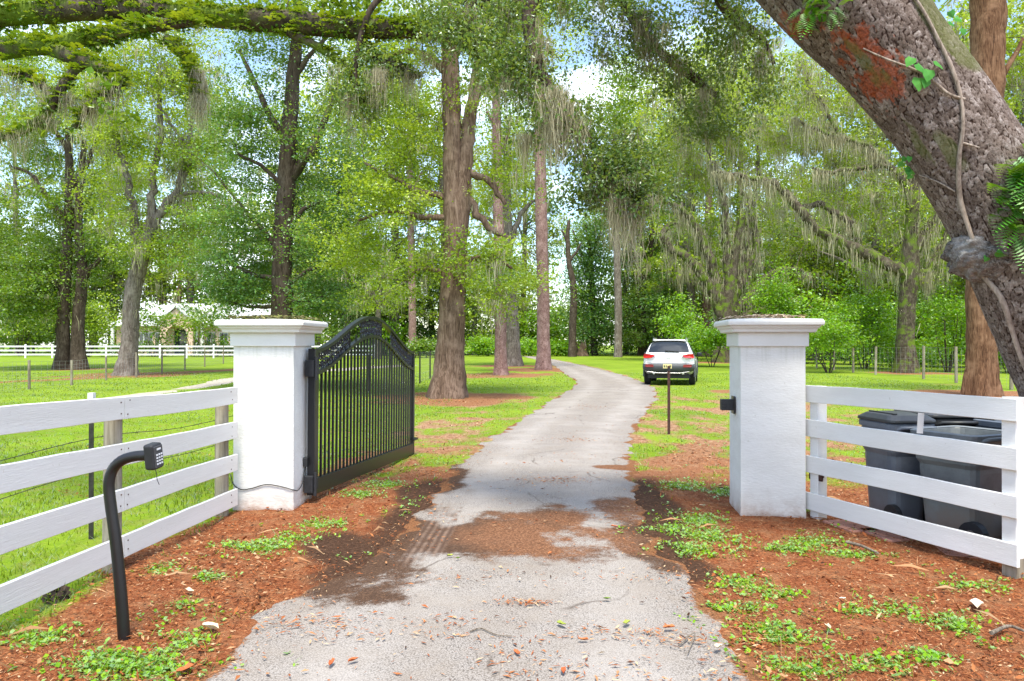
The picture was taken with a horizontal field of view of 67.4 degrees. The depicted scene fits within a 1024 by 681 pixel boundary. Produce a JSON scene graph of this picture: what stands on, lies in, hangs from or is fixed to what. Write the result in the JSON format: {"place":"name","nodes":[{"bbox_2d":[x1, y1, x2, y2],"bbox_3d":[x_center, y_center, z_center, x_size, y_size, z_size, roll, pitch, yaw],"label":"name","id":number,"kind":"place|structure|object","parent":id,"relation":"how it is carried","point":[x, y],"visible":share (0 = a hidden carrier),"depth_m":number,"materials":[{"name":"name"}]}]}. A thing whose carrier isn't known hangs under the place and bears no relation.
{"place":"outdoors","nodes":[
{"label":"outdoors","id":0,"kind":"place"},
{"bbox_2d":[109,303,298,353],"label":"house","id":1,"kind":"structure","parent":0,"point":[168,308],"depth_m":100.00,"materials":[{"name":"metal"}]},
{"bbox_2d":[106,365,400,397],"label":"path","id":2,"kind":"structure","parent":0,"point":[217,382],"depth_m":27.25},
{"bbox_2d":[198,354,762,680],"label":"driveway","id":3,"kind":"structure","parent":0,"point":[490,545],"depth_m":4.76,"materials":[{"name":"concrete"}]},
{"bbox_2d":[0,345,1023,680],"bbox_3d":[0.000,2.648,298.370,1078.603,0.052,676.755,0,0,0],"label":"ground","id":4,"kind":"structure","parent":0,"point":[360,545],"depth_m":6.26,"materials":[{"name":"green plant"}]},
{"bbox_2d":[0,258,55,353],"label":"cedar tree","id":5,"kind":"object","parent":4,"relation":"on","point":[31,340],"visible":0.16,"depth_m":106.71,"materials":[{"name":"green plant"}]},
{"bbox_2d":[0,283,56,355],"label":"ornamental tree","id":6,"kind":"object","parent":4,"relation":"on","point":[18,333],"visible":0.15,"depth_m":91.75,"materials":[{"name":"green plant"}]},
{"bbox_2d":[0,71,97,352],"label":"broadleaf tree","id":7,"kind":"object","parent":4,"relation":"on","point":[16,181],"visible":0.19,"depth_m":117.56,"materials":[{"name":"green plant"}]},
{"bbox_2d":[22,233,114,353],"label":"broadleaf tree","id":8,"kind":"object","parent":4,"relation":"on","point":[48,335],"visible":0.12,"depth_m":103.37,"materials":[{"name":"green plant"}]},
{"bbox_2d":[49,291,121,356],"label":"ornamental tree","id":9,"kind":"object","parent":4,"relation":"on","point":[94,324],"visible":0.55,"depth_m":85.73,"materials":[{"name":"green plant"}]},
{"bbox_2d":[0,21,182,369],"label":"oak tree","id":10,"kind":"object","parent":4,"relation":"on","point":[41,296],"visible":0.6,"depth_m":44.82,"materials":[{"name":"green plant"}]},
{"bbox_2d":[55,191,127,352],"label":"tree","id":11,"kind":"object","parent":4,"relation":"on","point":[95,287],"visible":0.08,"depth_m":123.99,"materials":[{"name":"green plant"}]},
{"bbox_2d":[31,88,176,351],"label":"broadleaf tree","id":12,"kind":"object","parent":4,"relation":"on","point":[114,276],"visible":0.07,"depth_m":122.29,"materials":[{"name":"green plant"}]},
{"bbox_2d":[74,248,153,352],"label":"broadleaf tree","id":13,"kind":"object","parent":4,"relation":"on","point":[106,336],"visible":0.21,"depth_m":122.06,"materials":[{"name":"green plant"}]},
{"bbox_2d":[0,393,230,538],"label":"barbed wire fence","id":14,"kind":"object","parent":4,"relation":"on","point":[91,474],"visible":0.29,"depth_m":5.97,"materials":[{"name":"grey metal"}]},
{"bbox_2d":[0,345,233,390],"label":"wire fence","id":15,"kind":"object","parent":4,"relation":"on","point":[231,357],"visible":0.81,"depth_m":34.83,"materials":[{"name":"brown wood"}]},
{"bbox_2d":[0,387,237,614],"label":"board fence","id":16,"kind":"object","parent":4,"relation":"on","point":[112,413],"visible":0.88,"depth_m":4.94,"materials":[{"name":"white paint"}]},
{"bbox_2d":[103,442,163,640],"bbox_3d":[-1.962,1.061,3.978,0.315,1.072,0.093,0,0,12],"label":"keypad stand","id":17,"kind":"object","parent":4,"relation":"on","point":[150,454],"visible":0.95,"depth_m":3.96,"materials":[{"name":"black metal"}]},
{"bbox_2d":[8,0,267,375],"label":"oak tree","id":18,"kind":"object","parent":4,"relation":"on","point":[149,228],"visible":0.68,"depth_m":36.30,"materials":[{"name":"green plant"}]},
{"bbox_2d":[107,297,193,356],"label":"ornamental tree","id":19,"kind":"object","parent":4,"relation":"on","point":[154,316],"visible":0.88,"depth_m":88.13,"materials":[{"name":"green plant"}]},
{"bbox_2d":[105,205,195,309],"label":"tree","id":20,"kind":"object","parent":4,"relation":"on","point":[151,291],"visible":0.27,"depth_m":122.70,"materials":[{"name":"green plant"}]},
{"bbox_2d":[102,67,264,307],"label":"broadleaf tree","id":21,"kind":"object","parent":4,"relation":"on","point":[189,290],"visible":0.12,"depth_m":119.97,"materials":[{"name":"green plant"}]},
{"bbox_2d":[0,344,374,357],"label":"rail fence","id":22,"kind":"object","parent":4,"relation":"on","point":[25,350],"visible":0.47,"depth_m":79.97,"materials":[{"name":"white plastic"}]},
{"bbox_2d":[167,299,213,356],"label":"ornamental tree","id":23,"kind":"object","parent":4,"relation":"on","point":[184,325],"visible":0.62,"depth_m":89.45,"materials":[{"name":"green plant"}]},
{"bbox_2d":[172,294,242,356],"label":"ornamental tree","id":24,"kind":"object","parent":4,"relation":"on","point":[210,322],"visible":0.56,"depth_m":87.39,"materials":[{"name":"green plant"}]},
{"bbox_2d":[149,203,267,303],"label":"broadleaf tree","id":25,"kind":"object","parent":4,"relation":"on","point":[186,294],"visible":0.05,"depth_m":123.98,"materials":[{"name":"green plant"}]},
{"bbox_2d":[0,0,492,171],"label":"live oak tree","id":26,"kind":"object","parent":4,"relation":"on","point":[144,19],"visible":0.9,"depth_m":6.77,"materials":[{"name":"green plant"}]},
{"bbox_2d":[214,319,327,510],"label":"gate pillar","id":27,"kind":"structure","parent":4,"relation":"on","point":[270,407],"depth_m":7.03,"materials":[{"name":"white paint"}]},
{"bbox_2d":[222,314,319,319],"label":"moss litter","id":28,"kind":"object","parent":27,"relation":"on","point":[296,317],"visible":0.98,"depth_m":7.15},
{"bbox_2d":[188,62,383,315],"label":"broadleaf tree","id":29,"kind":"object","parent":4,"relation":"on","point":[281,110],"visible":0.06,"depth_m":114.83,"materials":[{"name":"green plant"}]},
{"bbox_2d":[153,0,425,341],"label":"sweetgum tree","id":30,"kind":"object","parent":4,"relation":"on","point":[289,168],"visible":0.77,"depth_m":24.81,"materials":[{"name":"green plant"}]},
{"bbox_2d":[292,267,343,352],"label":"broadleaf tree","id":31,"kind":"object","parent":4,"relation":"on","point":[319,339],"visible":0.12,"depth_m":98.40,"materials":[{"name":"green plant"}]},
{"bbox_2d":[238,40,438,353],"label":"broadleaf tree","id":32,"kind":"object","parent":4,"relation":"on","point":[358,156],"visible":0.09,"depth_m":96.49,"materials":[{"name":"green plant"}]},
{"bbox_2d":[304,316,417,495],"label":"iron gate","id":33,"kind":"structure","parent":4,"relation":"on","point":[398,352],"depth_m":8.53,"materials":[{"name":"black metal"}]},
{"bbox_2d":[317,248,407,353],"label":"cedar tree","id":34,"kind":"object","parent":4,"relation":"on","point":[356,329],"visible":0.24,"depth_m":96.89,"materials":[{"name":"green plant"}]},
{"bbox_2d":[337,216,423,358],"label":"mossy oak tree","id":35,"kind":"object","parent":4,"relation":"on","point":[370,294],"visible":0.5,"depth_m":75.71,"materials":[{"name":"green plant"}]},
{"bbox_2d":[298,40,483,333],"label":"broadleaf tree","id":36,"kind":"object","parent":4,"relation":"on","point":[396,257],"visible":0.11,"depth_m":98.01,"materials":[{"name":"green plant"}]},
{"bbox_2d":[368,350,432,390],"bbox_3d":[-3.736,1.081,30.400,0.695,1.347,11.717,0,0,5],"label":"wire fence","id":37,"kind":"object","parent":4,"relation":"on","point":[429,364],"visible":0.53,"depth_m":30.21,"materials":[{"name":"grey wood"}]},
{"bbox_2d":[358,78,463,345],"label":"pine tree","id":38,"kind":"object","parent":4,"relation":"on","point":[412,322],"visible":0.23,"depth_m":91.66,"materials":[{"name":"green plant"}]},
{"bbox_2d":[387,250,489,346],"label":"cedar tree","id":39,"kind":"object","parent":4,"relation":"on","point":[435,332],"visible":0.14,"depth_m":103.22,"materials":[{"name":"green plant"}]},
{"bbox_2d":[399,229,488,340],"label":"broadleaf tree","id":40,"kind":"object","parent":4,"relation":"on","point":[432,308],"visible":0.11,"depth_m":111.18,"materials":[{"name":"green plant"}]},
{"bbox_2d":[290,0,598,398],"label":"oak tree","id":41,"kind":"object","parent":4,"relation":"on","point":[449,376],"visible":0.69,"depth_m":21.48,"materials":[{"name":"green plant"}]},
{"bbox_2d":[351,71,561,327],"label":"broadleaf tree","id":42,"kind":"object","parent":4,"relation":"on","point":[479,237],"visible":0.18,"depth_m":96.78,"materials":[{"name":"green plant"}]},
{"bbox_2d":[432,273,494,354],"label":"broadleaf tree","id":43,"kind":"object","parent":4,"relation":"on","point":[474,322],"visible":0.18,"depth_m":99.53,"materials":[{"name":"green plant"}]},
{"bbox_2d":[0,257,956,352],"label":"distant wood","id":44,"kind":"object","parent":4,"relation":"on","point":[552,268],"visible":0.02,"depth_m":132.53,"materials":[{"name":"green plant"}]},
{"bbox_2d":[465,330,494,355],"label":"shrub","id":45,"kind":"object","parent":4,"relation":"on","point":[484,345],"visible":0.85,"depth_m":91.03,"materials":[{"name":"green plant"}]},
{"bbox_2d":[0,372,986,677],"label":"grass","id":46,"kind":"structure","parent":4,"relation":"on","point":[20,504],"depth_m":11.69,"materials":[{"name":"green plant"}]},
{"bbox_2d":[441,2,559,374],"bbox_3d":[-0.018,-8.990,36.862,7.876,21.524,7.868,0,0,0],"label":"pine tree","id":47,"kind":"object","parent":4,"relation":"on","point":[500,363],"visible":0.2,"depth_m":36.80,"materials":[{"name":"brown plant"}]},
{"bbox_2d":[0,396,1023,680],"bbox_3d":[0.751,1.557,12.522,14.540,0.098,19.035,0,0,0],"label":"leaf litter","id":48,"kind":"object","parent":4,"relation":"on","point":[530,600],"visible":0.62,"depth_m":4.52,"materials":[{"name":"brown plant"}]},
{"bbox_2d":[0,440,1023,680],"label":"weeds","id":49,"kind":"object","parent":4,"relation":"on","point":[933,655],"visible":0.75,"depth_m":4.26,"materials":[{"name":"green plant"}]},
{"bbox_2d":[430,13,598,365],"bbox_3d":[0.118,-10.008,51.946,11.744,23.661,10.790,0,0,0],"label":"oak tree","id":50,"kind":"object","parent":4,"relation":"on","point":[514,357],"visible":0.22,"depth_m":51.71,"materials":[{"name":"green plant"}]},
{"bbox_2d":[471,107,586,352],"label":"broadleaf tree","id":51,"kind":"object","parent":4,"relation":"on","point":[525,230],"visible":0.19,"depth_m":111.26,"materials":[{"name":"green plant"}]},
{"bbox_2d":[519,307,568,354],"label":"undergrowth tree","id":52,"kind":"object","parent":4,"relation":"on","point":[532,333],"visible":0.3,"depth_m":102.97,"materials":[{"name":"green plant"}]},
{"bbox_2d":[513,177,575,255],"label":"pine tree","id":53,"kind":"object","parent":4,"relation":"on","point":[551,215],"visible":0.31,"depth_m":113.38,"materials":[{"name":"green plant"}]},
{"bbox_2d":[528,336,594,355],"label":"shrub","id":54,"kind":"object","parent":4,"relation":"on","point":[557,349],"visible":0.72,"depth_m":91.16,"materials":[{"name":"green plant"}]},
{"bbox_2d":[534,0,611,369],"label":"pine tree","id":55,"kind":"object","parent":4,"relation":"on","point":[543,359],"visible":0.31,"depth_m":44.22,"materials":[{"name":"brown plant"}]},
{"bbox_2d":[550,220,608,356],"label":"dead tree","id":56,"kind":"object","parent":4,"relation":"on","point":[572,351],"visible":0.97,"depth_m":87.74,"materials":[{"name":"brown wood"}]},
{"bbox_2d":[535,201,652,355],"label":"cedar tree","id":57,"kind":"object","parent":4,"relation":"on","point":[594,312],"visible":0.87,"depth_m":94.70,"materials":[{"name":"green plant"}]},
{"bbox_2d":[571,223,659,353],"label":"broadleaf tree","id":58,"kind":"object","parent":4,"relation":"on","point":[612,285],"visible":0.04,"depth_m":109.74,"materials":[{"name":"green plant"}]},
{"bbox_2d":[580,29,667,356],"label":"pine tree","id":59,"kind":"object","parent":4,"relation":"on","point":[625,103],"visible":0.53,"depth_m":84.63,"materials":[{"name":"green plant"}]},
{"bbox_2d":[552,48,725,315],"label":"broadleaf tree","id":60,"kind":"object","parent":4,"relation":"on","point":[638,111],"visible":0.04,"depth_m":107.10,"materials":[{"name":"green plant"}]},
{"bbox_2d":[604,254,676,351],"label":"cedar tree","id":61,"kind":"object","parent":4,"relation":"on","point":[646,337],"visible":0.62,"depth_m":95.63,"materials":[{"name":"green plant"}]},
{"bbox_2d":[570,143,724,354],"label":"oak tree","id":62,"kind":"object","parent":4,"relation":"on","point":[641,350],"visible":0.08,"depth_m":99.75,"materials":[{"name":"green plant"}]},
{"bbox_2d":[290,0,1023,396],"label":"live oak tree","id":63,"kind":"object","parent":4,"relation":"on","point":[912,78],"visible":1,"depth_m":5.77,"materials":[{"name":"green plant"}]},
{"bbox_2d":[605,267,710,338],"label":"shrub","id":64,"kind":"object","parent":4,"relation":"on","point":[654,300],"visible":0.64,"depth_m":89.21,"materials":[{"name":"green plant"}]},
{"bbox_2d":[611,220,713,338],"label":"broadleaf tree","id":65,"kind":"object","parent":4,"relation":"on","point":[656,251],"visible":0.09,"depth_m":99.06,"materials":[{"name":"green plant"}]},
{"bbox_2d":[643,338,701,384],"bbox_3d":[6.262,0.774,30.063,2.260,1.757,4.716,0,0,15],"label":"parked car","id":66,"kind":"object","parent":4,"relation":"on","point":[677,356],"visible":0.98,"depth_m":28.03,"materials":[{"name":"white paint"}]},
{"bbox_2d":[647,289,709,342],"bbox_3d":[12.232,-0.985,56.008,4.855,5.585,5.417,0,0,33],"label":"shrub","id":67,"kind":"object","parent":4,"relation":"on","point":[680,321],"visible":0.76,"depth_m":55.76,"materials":[{"name":"green plant"}]},
{"bbox_2d":[624,178,735,356],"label":"mossy oak tree","id":68,"kind":"object","parent":4,"relation":"on","point":[690,282],"visible":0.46,"depth_m":87.18,"materials":[{"name":"green plant"}]},
{"bbox_2d":[649,106,746,355],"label":"pine tree","id":69,"kind":"object","parent":4,"relation":"on","point":[705,304],"visible":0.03,"depth_m":91.66,"materials":[{"name":"green plant"}]},
{"bbox_2d":[604,20,792,336],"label":"broadleaf tree","id":70,"kind":"object","parent":4,"relation":"on","point":[689,189],"visible":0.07,"depth_m":96.77,"materials":[{"name":"green plant"}]},
{"bbox_2d":[676,320,729,366],"bbox_3d":[12.912,0.206,49.973,5.730,3.161,4.598,0,0,24],"label":"shrub","id":71,"kind":"object","parent":4,"relation":"on","point":[711,337],"visible":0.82,"depth_m":49.54,"materials":[{"name":"green plant"}]},
{"bbox_2d":[637,11,816,304],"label":"broadleaf tree","id":72,"kind":"object","parent":4,"relation":"on","point":[736,164],"visible":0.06,"depth_m":92.24,"materials":[{"name":"green plant"}]},
{"bbox_2d":[598,11,858,362],"bbox_3d":[19.483,-13.447,64.728,24.080,30.758,23.469,0,0,0],"label":"live oak tree","id":73,"kind":"object","parent":4,"relation":"on","point":[738,260],"visible":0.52,"depth_m":62.00,"materials":[{"name":"green plant"}]},
{"bbox_2d":[714,318,824,517],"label":"gate pillar","id":74,"kind":"structure","parent":4,"relation":"on","point":[767,429],"depth_m":6.79,"materials":[{"name":"white paint"}]},
{"bbox_2d":[736,258,820,317],"bbox_3d":[20.407,-2.399,57.948,7.364,8.428,6.400,0,0,0],"label":"shrub","id":75,"kind":"object","parent":4,"relation":"on","point":[773,285],"visible":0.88,"depth_m":57.41,"materials":[{"name":"green plant"}]},
{"bbox_2d":[718,171,852,297],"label":"mossy oak tree","id":76,"kind":"object","parent":4,"relation":"on","point":[753,271],"visible":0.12,"depth_m":76.79,"materials":[{"name":"green plant"}]},
{"bbox_2d":[709,57,897,357],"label":"broadleaf tree","id":77,"kind":"object","parent":4,"relation":"on","point":[842,115],"visible":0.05,"depth_m":83.13,"materials":[{"name":"green plant"}]},
{"bbox_2d":[762,289,846,362],"bbox_3d":[21.649,-1.080,59.985,10.455,6.194,10.109,0,0,26],"label":"undergrowth tree","id":78,"kind":"object","parent":4,"relation":"on","point":[814,300],"visible":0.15,"depth_m":58.42,"materials":[{"name":"green plant"}]},
{"bbox_2d":[763,206,872,360],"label":"broadleaf tree","id":79,"kind":"object","parent":4,"relation":"on","point":[788,261],"visible":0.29,"depth_m":68.98,"materials":[{"name":"green plant"}]},
{"bbox_2d":[755,155,892,358],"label":"broadleaf tree","id":80,"kind":"object","parent":4,"relation":"on","point":[809,266],"visible":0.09,"depth_m":73.34,"materials":[{"name":"green plant"}]},
{"bbox_2d":[703,8,968,372],"bbox_3d":[18.572,-7.745,42.283,16.368,19.239,12.339,0,0,0],"label":"live oak tree","id":81,"kind":"object","parent":4,"relation":"on","point":[909,271],"visible":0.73,"depth_m":40.14,"materials":[{"name":"green plant"}]},
{"bbox_2d":[794,303,884,372],"bbox_3d":[16.611,-0.114,39.764,5.157,3.730,4.802,0,0,0],"label":"shrub","id":82,"kind":"object","parent":4,"relation":"on","point":[819,338],"visible":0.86,"depth_m":39.53,"materials":[{"name":"green plant"}]},
{"bbox_2d":[800,291,896,364],"bbox_3d":[24.163,-0.764,55.543,8.933,5.470,8.961,0,0,-10],"label":"undergrowth tree","id":83,"kind":"object","parent":4,"relation":"on","point":[849,350],"visible":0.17,"depth_m":55.24,"materials":[{"name":"green plant"}]},
{"bbox_2d":[823,519,878,532],"bbox_3d":[2.908,1.564,6.433,0.420,0.050,0.400,0,0,-12],"label":"paver","id":84,"kind":"object","parent":4,"relation":"on","point":[849,524],"visible":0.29,"depth_m":6.39,"materials":[{"name":"stone"}]},
{"bbox_2d":[754,35,968,355],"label":"broadleaf tree","id":85,"kind":"object","parent":4,"relation":"on","point":[888,144],"visible":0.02,"depth_m":77.82,"materials":[{"name":"green plant"}]},
{"bbox_2d":[805,259,922,368],"bbox_3d":[20.959,-1.694,46.843,7.163,6.945,6.111,0,0,0],"label":"shrub","id":86,"kind":"object","parent":4,"relation":"on","point":[867,319],"visible":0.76,"depth_m":46.55,"materials":[{"name":"green plant"}]},
{"bbox_2d":[794,131,949,359],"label":"mossy oak tree","id":87,"kind":"object","parent":4,"relation":"on","point":[877,242],"visible":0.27,"depth_m":65.84,"materials":[{"name":"green plant"}]},
{"bbox_2d":[861,528,913,541],"bbox_3d":[3.070,1.563,6.134,0.400,0.050,0.400,0,0,-10],"label":"paver","id":88,"kind":"object","parent":4,"relation":"on","point":[888,536],"visible":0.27,"depth_m":6.06,"materials":[{"name":"stone"}]},
{"bbox_2d":[821,180,955,359],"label":"broadleaf tree","id":89,"kind":"object","parent":4,"relation":"on","point":[893,294],"visible":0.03,"depth_m":68.67,"materials":[{"name":"green plant"}]},
{"bbox_2d":[832,320,948,368],"bbox_3d":[22.987,0.343,45.831,6.024,3.156,6.061,0,0,0],"label":"shrub","id":90,"kind":"object","parent":4,"relation":"on","point":[882,355],"visible":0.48,"depth_m":45.73,"materials":[{"name":"green plant"}]},
{"bbox_2d":[848,291,964,366],"bbox_3d":[26.996,-0.664,51.954,9.155,5.223,8.496,0,0,23],"label":"undergrowth tree","id":91,"kind":"object","parent":4,"relation":"on","point":[923,332],"visible":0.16,"depth_m":50.94,"materials":[{"name":"green plant"}]},
{"bbox_2d":[809,346,1013,389],"bbox_3d":[17.983,1.004,40.625,0.738,1.578,30.915,0,0,5],"label":"wire fence","id":92,"kind":"object","parent":4,"relation":"on","point":[1011,383],"visible":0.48,"depth_m":32.95,"materials":[{"name":"grey wood"}]},
{"bbox_2d":[862,194,964,361],"bbox_3d":[35.920,-6.508,63.770,13.606,17.252,12.336,0,0,-33],"label":"broadleaf tree","id":93,"kind":"object","parent":4,"relation":"on","point":[949,283],"visible":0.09,"depth_m":62.53,"materials":[{"name":"green plant"}]},
{"bbox_2d":[806,385,1023,578],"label":"board fence","id":94,"kind":"object","parent":4,"relation":"on","point":[1007,505],"visible":0.96,"depth_m":5.57,"materials":[{"name":"white paint"}]},
{"bbox_2d":[821,0,1008,323],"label":"broadleaf tree","id":95,"kind":"object","parent":4,"relation":"on","point":[859,127],"visible":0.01,"depth_m":77.31,"materials":[{"name":"green plant"}]},
{"bbox_2d":[885,272,965,371],"bbox_3d":[23.301,-0.946,41.269,5.614,5.690,4.678,0,0,0],"label":"shrub","id":96,"kind":"object","parent":4,"relation":"on","point":[955,311],"visible":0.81,"depth_m":40.82,"materials":[{"name":"green plant"}]},
{"bbox_2d":[863,0,1023,300],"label":"broadleaf tree","id":97,"kind":"object","parent":4,"relation":"on","point":[956,31],"visible":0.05,"depth_m":70.97,"materials":[{"name":"green plant"}]},
{"bbox_2d":[903,410,994,426],"bbox_3d":[3.800,1.064,6.723,0.598,0.976,0.667,0,0,0],"label":"wheeled bin","id":98,"kind":"object","parent":4,"relation":"on","point":[944,420],"visible":0.11,"depth_m":6.45,"materials":[{"name":"black plastic"}]},
{"bbox_2d":[935,545,977,558],"bbox_3d":[3.370,1.561,5.611,0.460,0.050,0.340,0,0,14],"label":"paver","id":99,"kind":"object","parent":4,"relation":"on","point":[954,553],"visible":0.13,"depth_m":5.54,"materials":[{"name":"concrete"}]},
{"bbox_2d":[910,425,1001,538],"bbox_3d":[3.562,1.125,5.990,0.603,0.848,0.633,0,0,-25],"label":"wheeled bin","id":100,"kind":"object","parent":99,"relation":"on","point":[979,522],"visible":0.35,"depth_m":5.83,"materials":[{"name":"black plastic"}]},
{"bbox_2d":[895,0,1023,294],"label":"broadleaf tree","id":101,"kind":"object","parent":4,"relation":"on","point":[1020,27],"visible":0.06,"depth_m":67.52,"materials":[{"name":"green plant"}]},
{"bbox_2d":[917,301,1001,366],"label":"undergrowth tree","id":102,"kind":"object","parent":4,"relation":"on","point":[963,357],"visible":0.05,"depth_m":47.82,"materials":[{"name":"green plant"}]},
{"bbox_2d":[958,0,1023,396],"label":"cypress tree","id":103,"kind":"object","parent":4,"relation":"on","point":[988,39],"visible":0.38,"depth_m":22.29,"materials":[{"name":"red plant"}]},
{"bbox_2d":[0,0,1023,344],"label":"sky","id":104,"kind":"structure","parent":0,"point":[584,84],"materials":[{"name":"white"}]},
{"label":"paver","id":105,"kind":"object","parent":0,"visible":0},
{"bbox_2d":[858,410,936,520],"bbox_3d":[3.273,1.079,6.525,0.427,0.945,0.577,0,0,-8],"label":"wheeled bin","id":106,"kind":"object","parent":105,"relation":"on","point":[900,503],"visible":0.52,"depth_m":6.36,"materials":[{"name":"black plastic"}]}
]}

